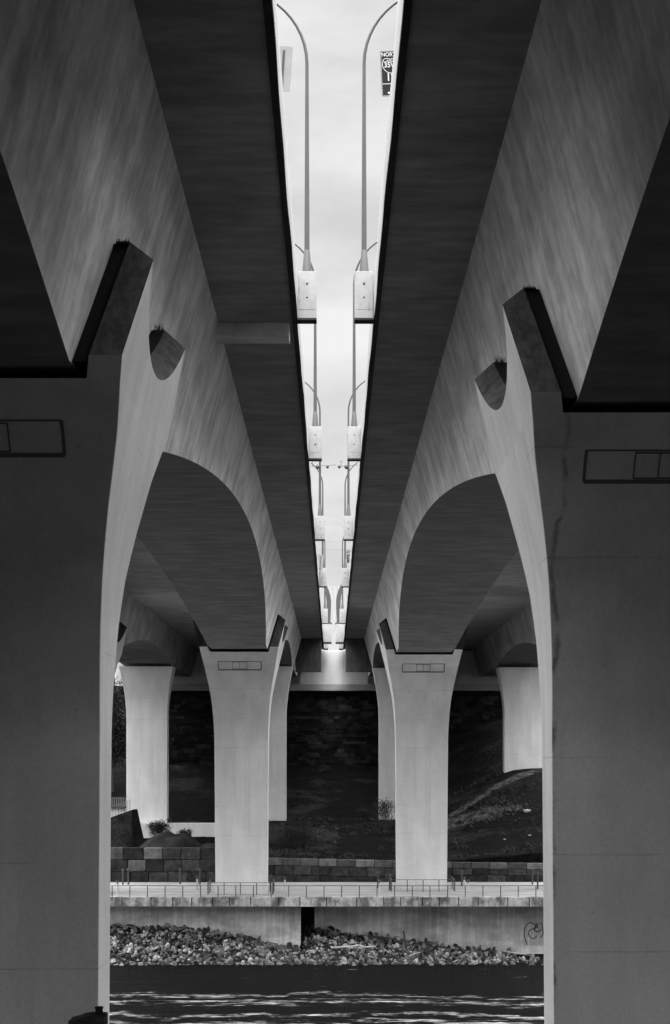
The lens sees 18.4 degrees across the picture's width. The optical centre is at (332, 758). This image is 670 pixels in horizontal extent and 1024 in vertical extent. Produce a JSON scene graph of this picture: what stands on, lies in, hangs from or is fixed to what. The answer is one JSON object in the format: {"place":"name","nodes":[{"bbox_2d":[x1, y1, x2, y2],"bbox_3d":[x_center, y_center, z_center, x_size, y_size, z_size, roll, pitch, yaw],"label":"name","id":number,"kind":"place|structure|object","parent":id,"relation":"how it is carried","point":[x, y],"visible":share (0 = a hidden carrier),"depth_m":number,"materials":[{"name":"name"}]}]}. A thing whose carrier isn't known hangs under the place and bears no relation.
{"place":"outdoors","nodes":[
{"label":"outdoors","id":0,"kind":"place"},
{"bbox_2d":[111,797,125,805],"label":"platform railing","id":1,"kind":"object","parent":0,"point":[118,800],"visible":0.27,"depth_m":292.16,"materials":[{"name":"metal"}]},
{"bbox_2d":[112,677,125,760],"bbox_3d":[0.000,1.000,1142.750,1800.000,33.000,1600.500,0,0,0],"label":"tree","id":2,"kind":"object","parent":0,"point":[121,717],"depth_m":344.93,"materials":[{"name":"plant"}]},
{"bbox_2d":[325,586,341,650],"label":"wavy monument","id":3,"kind":"object","parent":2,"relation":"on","point":[333,595],"visible":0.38,"depth_m":371.50,"materials":[{"name":"white concrete"}]},
{"bbox_2d":[110,847,214,881],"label":"block wall","id":4,"kind":"structure","parent":0,"point":[153,864],"depth_m":235.15,"materials":[{"name":"grey stone"}]},
{"bbox_2d":[114,0,396,676],"label":"sky","id":5,"kind":"structure","parent":0,"point":[335,33],"materials":[{"name":"white"}]},
{"bbox_2d":[110,926,504,963],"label":"river bank","id":6,"kind":"structure","parent":0,"point":[199,942],"depth_m":208.64,"materials":[{"name":"grey stone"}]},
{"bbox_2d":[110,906,300,947],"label":"river wall","id":7,"kind":"structure","parent":6,"relation":"on","point":[279,925],"depth_m":212.40,"materials":[{"name":"concrete"}]},
{"bbox_2d":[301,907,314,939],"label":"recess wall","id":8,"kind":"structure","parent":6,"relation":"on","point":[308,915],"depth_m":217.50,"materials":[{"name":"black concrete"}]},
{"bbox_2d":[307,959,314,963],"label":"riprap rock","id":9,"kind":"object","parent":6,"relation":"on","point":[309,961],"visible":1,"depth_m":203.69,"materials":[{"name":"grey stone"}]},
{"bbox_2d":[110,923,530,965],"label":"riprap","id":10,"kind":"object","parent":6,"relation":"on","point":[273,959],"visible":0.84,"depth_m":207.99,"materials":[{"name":"grey stone"}]},
{"bbox_2d":[135,939,141,944],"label":"riprap rock","id":11,"kind":"object","parent":10,"relation":"on","point":[138,941],"visible":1,"depth_m":207.70,"materials":[{"name":"grey stone"}]},
{"bbox_2d":[332,945,375,947],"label":"driftwood","id":12,"kind":"object","parent":10,"relation":"on","point":[354,946],"visible":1,"depth_m":206.96,"materials":[{"name":"grey wood"}]},
{"bbox_2d":[394,931,406,948],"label":"driftwood","id":13,"kind":"object","parent":10,"relation":"on","point":[404,939],"visible":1,"depth_m":209.46,"materials":[{"name":"grey wood"}]},
{"bbox_2d":[315,906,543,953],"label":"river wall","id":14,"kind":"structure","parent":6,"relation":"on","point":[497,928],"depth_m":214.70,"materials":[{"name":"concrete"}]},
{"bbox_2d":[524,922,543,944],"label":"graffiti","id":15,"kind":"object","parent":14,"relation":"attached to","point":[536,925],"visible":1,"depth_m":214.68,"materials":[{"name":"paint"}]},
{"bbox_2d":[500,950,533,960],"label":"broken board","id":16,"kind":"object","parent":6,"relation":"on","point":[531,955],"visible":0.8,"depth_m":207.10,"materials":[{"name":"wood"}]},
{"bbox_2d":[109,954,543,1023],"bbox_3d":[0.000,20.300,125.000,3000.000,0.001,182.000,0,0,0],"label":"river water","id":17,"kind":"structure","parent":0,"point":[466,993],"depth_m":177.35,"materials":[{"name":"black liquid"}]},
{"bbox_2d":[0,238,184,1023],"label":"bridge pier","id":18,"kind":"structure","parent":17,"relation":"in","point":[79,459],"depth_m":59.25,"materials":[{"name":"concrete"}]},
{"bbox_2d":[0,0,331,675],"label":"road bridge","id":19,"kind":"structure","parent":18,"relation":"on","point":[155,130],"depth_m":64.52,"materials":[{"name":"concrete"}]},
{"bbox_2d":[280,46,292,91],"bbox_3d":[-1.556,-20.448,61.985,0.600,1.860,0.042,4,0,0],"label":"mile sign","id":20,"kind":"object","parent":19,"relation":"attached to","point":[286,52],"visible":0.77,"depth_m":61.99,"materials":[{"name":"metal"}]},
{"bbox_2d":[277,3,311,270],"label":"street lamp","id":21,"kind":"object","parent":19,"relation":"on","point":[306,262],"visible":0.98,"depth_m":84.51,"materials":[{"name":"metal"}]},
{"bbox_2d":[295,243,317,425],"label":"street lamp","id":22,"kind":"object","parent":19,"relation":"on","point":[315,420],"visible":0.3,"depth_m":123.90,"materials":[{"name":"metal"}]},
{"bbox_2d":[305,382,321,515],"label":"street lamp","id":23,"kind":"object","parent":19,"relation":"on","point":[319,510],"visible":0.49,"depth_m":169.50,"materials":[{"name":"metal"}]},
{"bbox_2d":[311,461,328,468],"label":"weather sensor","id":24,"kind":"object","parent":23,"relation":"attached to","point":[318,466],"visible":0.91,"depth_m":169.35,"materials":[{"name":"metal"}]},
{"bbox_2d":[311,463,324,567],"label":"street lamp","id":25,"kind":"object","parent":19,"relation":"on","point":[322,515],"visible":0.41,"depth_m":215.91,"materials":[{"name":"metal"}]},
{"bbox_2d":[318,554,322,574],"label":"mile sign","id":26,"kind":"object","parent":19,"relation":"attached to","point":[320,560],"visible":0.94,"depth_m":213.99,"materials":[{"name":"metal"}]},
{"bbox_2d":[323,541,325,608],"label":"street lamp","id":27,"kind":"object","parent":19,"relation":"on","point":[324,588],"visible":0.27,"depth_m":274.82,"materials":[{"name":"metal"}]},
{"bbox_2d":[326,585,331,623],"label":"street lamp","id":28,"kind":"object","parent":19,"relation":"on","point":[328,599],"visible":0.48,"depth_m":317.58,"materials":[{"name":"metal"}]},
{"bbox_2d":[474,285,669,1023],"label":"bridge pier","id":29,"kind":"structure","parent":17,"relation":"in","point":[586,495],"depth_m":64.74,"materials":[{"name":"concrete"}]},
{"bbox_2d":[110,882,542,896],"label":"walkway","id":30,"kind":"structure","parent":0,"point":[326,891],"depth_m":220.25,"materials":[{"name":"grey concrete"}]},
{"bbox_2d":[114,621,126,675],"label":"bridge pier","id":31,"kind":"structure","parent":30,"relation":"on","point":[122,628],"depth_m":221.21,"materials":[{"name":"concrete"}]},
{"bbox_2d":[122,869,123,884],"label":"post","id":32,"kind":"object","parent":30,"relation":"on","point":[122,876],"visible":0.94,"depth_m":229.67,"materials":[{"name":"metal"}]},
{"bbox_2d":[179,868,180,883],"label":"post","id":33,"kind":"object","parent":30,"relation":"on","point":[179,875],"visible":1,"depth_m":231.25,"materials":[{"name":"metal"}]},
{"bbox_2d":[199,868,200,884],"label":"post","id":34,"kind":"object","parent":30,"relation":"on","point":[199,876],"visible":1,"depth_m":230.46,"materials":[{"name":"metal"}]},
{"bbox_2d":[193,615,287,892],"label":"bridge pier","id":35,"kind":"structure","parent":30,"relation":"on","point":[241,685],"depth_m":214.97,"materials":[{"name":"concrete"}]},
{"bbox_2d":[207,879,274,894],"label":"railing","id":36,"kind":"object","parent":30,"relation":"on","point":[240,889],"visible":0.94,"depth_m":213.19,"materials":[{"name":"metal"}]},
{"bbox_2d":[110,896,542,906],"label":"walkway coping","id":37,"kind":"object","parent":30,"relation":"on","point":[325,901],"visible":0.62,"depth_m":209.52,"materials":[{"name":"concrete"}]},
{"bbox_2d":[110,885,542,896],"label":"railing","id":38,"kind":"object","parent":37,"relation":"on","point":[324,885],"visible":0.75,"depth_m":209.71,"materials":[{"name":"metal"}]},
{"bbox_2d":[268,858,395,881],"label":"block wall","id":39,"kind":"structure","parent":30,"relation":"on","point":[314,870],"depth_m":235.32,"materials":[{"name":"grey stone"}]},
{"bbox_2d":[377,618,467,889],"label":"bridge pier","id":40,"kind":"structure","parent":30,"relation":"on","point":[421,688],"depth_m":221.48,"materials":[{"name":"concrete"}]},
{"bbox_2d":[390,877,454,891],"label":"railing","id":41,"kind":"object","parent":30,"relation":"on","point":[452,882],"visible":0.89,"depth_m":218.47,"materials":[{"name":"metal"}]},
{"bbox_2d":[460,870,462,884],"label":"post","id":42,"kind":"object","parent":30,"relation":"on","point":[461,871],"visible":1,"depth_m":227.36,"materials":[{"name":"metal"}]},
{"bbox_2d":[447,862,542,881],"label":"block wall","id":43,"kind":"structure","parent":30,"relation":"on","point":[494,872],"depth_m":235.55,"materials":[{"name":"grey stone"}]},
{"bbox_2d":[111,720,542,862],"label":"hillside","id":44,"kind":"structure","parent":0,"point":[344,792],"depth_m":307.76,"materials":[{"name":"black plant"}]},
{"bbox_2d":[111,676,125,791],"bbox_3d":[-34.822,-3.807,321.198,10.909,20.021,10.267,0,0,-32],"label":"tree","id":45,"kind":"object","parent":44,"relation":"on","point":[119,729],"visible":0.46,"depth_m":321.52,"materials":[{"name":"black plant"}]},
{"bbox_2d":[111,808,125,816],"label":"platform wall","id":46,"kind":"structure","parent":44,"relation":"on","point":[112,813],"depth_m":292.00,"materials":[{"name":"concrete"}]},
{"bbox_2d":[111,800,143,847],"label":"ramp wall","id":47,"kind":"structure","parent":44,"relation":"on","point":[126,829],"depth_m":262.00,"materials":[{"name":"concrete"}]},
{"bbox_2d":[119,666,175,822],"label":"bridge pier","id":48,"kind":"structure","parent":44,"relation":"on","point":[147,691],"depth_m":298.50,"materials":[{"name":"concrete"}]},
{"bbox_2d":[140,831,201,847],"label":"dirt heap","id":49,"kind":"object","parent":44,"relation":"on","point":[166,839],"visible":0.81,"depth_m":247.44,"materials":[{"name":"grey soil"}]},
{"bbox_2d":[146,817,172,835],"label":"shrub","id":50,"kind":"object","parent":49,"relation":"on","point":[157,828],"visible":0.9,"depth_m":253.58,"materials":[{"name":"grey plant"}]},
{"bbox_2d":[176,827,192,835],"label":"shrub","id":51,"kind":"object","parent":49,"relation":"on","point":[186,831],"visible":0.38,"depth_m":252.82,"materials":[{"name":"grey plant"}]},
{"bbox_2d":[140,823,214,837],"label":"footing wall","id":52,"kind":"structure","parent":44,"relation":"on","point":[203,829],"depth_m":297.60,"materials":[{"name":"concrete"}]},
{"bbox_2d":[201,843,214,846],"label":"dirt heap","id":53,"kind":"object","parent":44,"relation":"on","point":[208,845],"visible":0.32,"depth_m":251.22,"materials":[{"name":"grey soil"}]},
{"bbox_2d":[269,666,292,820],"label":"bridge pier","id":54,"kind":"structure","parent":44,"relation":"on","point":[278,766],"depth_m":298.50,"materials":[{"name":"concrete"}]},
{"bbox_2d":[268,825,313,846],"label":"dirt heap","id":55,"kind":"object","parent":44,"relation":"on","point":[273,838],"visible":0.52,"depth_m":259.62,"materials":[{"name":"grey soil"}]},
{"bbox_2d":[268,816,324,849],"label":"shrub","id":56,"kind":"object","parent":44,"relation":"on","point":[298,834],"visible":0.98,"depth_m":256.66,"materials":[{"name":"black plant"}]},
{"bbox_2d":[304,827,341,840],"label":"dirt heap","id":57,"kind":"object","parent":44,"relation":"on","point":[327,835],"visible":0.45,"depth_m":266.83,"materials":[{"name":"grey soil"}]},
{"bbox_2d":[169,691,502,765],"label":"limestone wall","id":58,"kind":"structure","parent":44,"relation":"on","point":[339,728],"depth_m":340.18,"materials":[{"name":"black stone"}]},
{"bbox_2d":[115,651,499,690],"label":"bridge abutment","id":59,"kind":"object","parent":58,"relation":"on","point":[333,675],"visible":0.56,"depth_m":341.00,"materials":[{"name":"concrete"}]},
{"bbox_2d":[336,0,669,675],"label":"road bridge","id":60,"kind":"structure","parent":59,"relation":"on","point":[527,142],"depth_m":61.20,"materials":[{"name":"concrete"}]},
{"bbox_2d":[335,585,341,624],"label":"street lamp","id":61,"kind":"object","parent":60,"relation":"on","point":[338,600],"visible":0.57,"depth_m":317.58,"materials":[{"name":"metal"}]},
{"bbox_2d":[341,536,343,608],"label":"street lamp","id":62,"kind":"object","parent":60,"relation":"on","point":[342,605],"visible":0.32,"depth_m":274.80,"materials":[{"name":"metal"}]},
{"bbox_2d":[346,550,350,562],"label":"mile sign","id":63,"kind":"object","parent":60,"relation":"attached to","point":[348,555],"visible":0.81,"depth_m":213.99,"materials":[{"name":"metal"}]},
{"bbox_2d":[343,462,357,567],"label":"street lamp","id":64,"kind":"object","parent":60,"relation":"on","point":[345,565],"visible":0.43,"depth_m":215.92,"materials":[{"name":"metal"}]},
{"bbox_2d":[346,380,364,515],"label":"street lamp","id":65,"kind":"object","parent":60,"relation":"on","point":[348,512],"visible":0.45,"depth_m":169.52,"materials":[{"name":"metal"}]},
{"bbox_2d":[338,464,354,468],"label":"weather sensor","id":66,"kind":"object","parent":65,"relation":"attached to","point":[345,466],"visible":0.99,"depth_m":169.32,"materials":[{"name":"metal"}]},
{"bbox_2d":[351,241,376,425],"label":"street lamp","id":67,"kind":"object","parent":60,"relation":"on","point":[354,420],"visible":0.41,"depth_m":123.91,"materials":[{"name":"metal"}]},
{"bbox_2d":[359,0,397,270],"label":"street lamp","id":68,"kind":"object","parent":60,"relation":"on","point":[364,263],"visible":0.99,"depth_m":84.51,"materials":[{"name":"metal"}]},
{"bbox_2d":[380,51,393,96],"bbox_3d":[1.760,-20.255,62.019,0.600,1.960,0.062,-3,0,0],"label":"mile sign","id":69,"kind":"object","parent":60,"relation":"attached to","point":[386,59],"visible":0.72,"depth_m":61.99,"materials":[{"name":"metal"}]},
{"bbox_2d":[168,771,542,859],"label":"scrub tufts","id":70,"kind":"object","parent":44,"relation":"on","point":[333,827],"visible":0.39,"depth_m":272.33,"materials":[{"name":"black plant"}]},
{"bbox_2d":[368,794,394,828],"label":"shrub","id":71,"kind":"object","parent":44,"relation":"on","point":[385,808],"visible":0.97,"depth_m":284.78,"materials":[{"name":"grey plant"}]},
{"bbox_2d":[372,668,394,819],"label":"bridge pier","id":72,"kind":"structure","parent":44,"relation":"on","point":[386,758],"depth_m":303.50,"materials":[{"name":"concrete"}]},
{"bbox_2d":[447,816,493,827],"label":"slope ledge","id":73,"kind":"object","parent":44,"relation":"on","point":[453,826],"visible":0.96,"depth_m":262.85,"materials":[{"name":"grey concrete"}]},
{"bbox_2d":[447,799,534,829],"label":"dry weeds","id":74,"kind":"object","parent":44,"relation":"on","point":[465,817],"visible":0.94,"depth_m":266.75,"materials":[{"name":"grey plant"}]},
{"bbox_2d":[448,770,534,817],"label":"worn path","id":75,"kind":"structure","parent":44,"relation":"on","point":[499,785],"depth_m":288.54,"materials":[{"name":"grey soil"}]},
{"bbox_2d":[496,667,541,772],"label":"bridge pier","id":76,"kind":"structure","parent":44,"relation":"on","point":[522,718],"depth_m":301.49,"materials":[{"name":"concrete"}]},
{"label":"near bank","id":77,"kind":"structure","parent":0,"visible":0},
{"bbox_2d":[68,1006,107,1023],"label":"timber stump","id":78,"kind":"object","parent":77,"relation":"on","point":[98,1016],"visible":1,"depth_m":15.00,"materials":[{"name":"wood"}]}
]}

